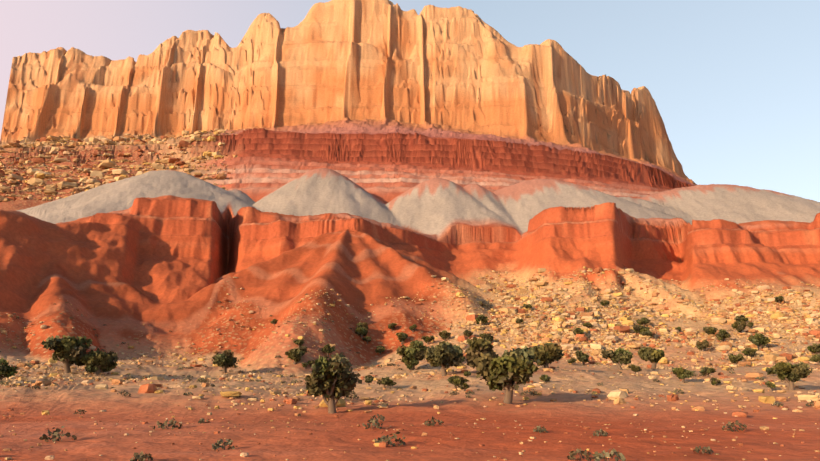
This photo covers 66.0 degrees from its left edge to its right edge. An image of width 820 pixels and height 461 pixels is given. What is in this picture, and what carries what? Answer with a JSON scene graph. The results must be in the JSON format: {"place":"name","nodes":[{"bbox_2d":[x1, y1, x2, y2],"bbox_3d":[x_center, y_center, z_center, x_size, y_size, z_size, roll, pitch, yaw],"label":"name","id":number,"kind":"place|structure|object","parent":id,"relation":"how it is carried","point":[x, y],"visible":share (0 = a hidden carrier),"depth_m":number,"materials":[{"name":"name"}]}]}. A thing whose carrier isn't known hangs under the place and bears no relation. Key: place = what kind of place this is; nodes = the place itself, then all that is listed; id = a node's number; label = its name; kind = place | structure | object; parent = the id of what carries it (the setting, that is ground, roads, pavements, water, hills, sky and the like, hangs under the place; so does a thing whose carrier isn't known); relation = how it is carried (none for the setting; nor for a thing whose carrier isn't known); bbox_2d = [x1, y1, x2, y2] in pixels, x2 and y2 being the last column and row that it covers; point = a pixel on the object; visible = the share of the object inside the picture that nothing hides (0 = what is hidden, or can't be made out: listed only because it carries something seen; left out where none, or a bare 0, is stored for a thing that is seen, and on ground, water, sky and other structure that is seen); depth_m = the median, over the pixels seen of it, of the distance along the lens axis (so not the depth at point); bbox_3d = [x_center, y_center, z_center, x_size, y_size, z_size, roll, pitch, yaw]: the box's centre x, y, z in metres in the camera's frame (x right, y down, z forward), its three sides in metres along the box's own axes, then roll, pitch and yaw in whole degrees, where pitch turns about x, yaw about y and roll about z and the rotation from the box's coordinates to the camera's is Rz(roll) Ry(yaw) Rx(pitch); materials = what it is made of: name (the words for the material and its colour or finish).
{"place":"outdoors","nodes":[
{"label":"outdoors","id":0,"kind":"place"},
{"bbox_2d":[0,0,819,460],"bbox_3d":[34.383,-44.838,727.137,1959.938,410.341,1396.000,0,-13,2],"label":"mesa terrain","id":1,"kind":"structure","parent":0,"point":[388,152],"depth_m":242.23,"materials":[{"name":"orange stone"}]},
{"bbox_2d":[0,128,244,201],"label":"scree rocks","id":2,"kind":"object","parent":1,"relation":"on","point":[90,180],"visible":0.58,"depth_m":477.14,"materials":[{"name":"stone"}]},
{"bbox_2d":[0,276,813,460],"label":"brush","id":3,"kind":"object","parent":1,"relation":"on","point":[384,438],"depth_m":32.06,"materials":[{"name":"green plant"}]},
{"bbox_2d":[0,269,819,419],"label":"rocks","id":4,"kind":"object","parent":1,"relation":"on","point":[618,396],"visible":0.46,"depth_m":80.47,"materials":[{"name":"stone"}]},
{"bbox_2d":[0,417,819,460],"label":"rocks","id":5,"kind":"object","parent":1,"relation":"on","point":[242,454],"visible":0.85,"depth_m":27.96,"materials":[{"name":"stone"}]},
{"bbox_2d":[0,296,819,413],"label":"juniper","id":6,"kind":"object","parent":1,"relation":"on","point":[519,367],"depth_m":81.07,"materials":[{"name":"green plant"}]},
{"bbox_2d":[421,266,819,367],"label":"talus rocks","id":7,"kind":"object","parent":1,"relation":"on","point":[547,335],"visible":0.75,"depth_m":171.16,"materials":[{"name":"stone"}]},
{"bbox_2d":[0,0,819,201],"label":"sky","id":8,"kind":"structure","parent":0,"point":[734,85],"materials":[{"name":"blue"}]}
]}

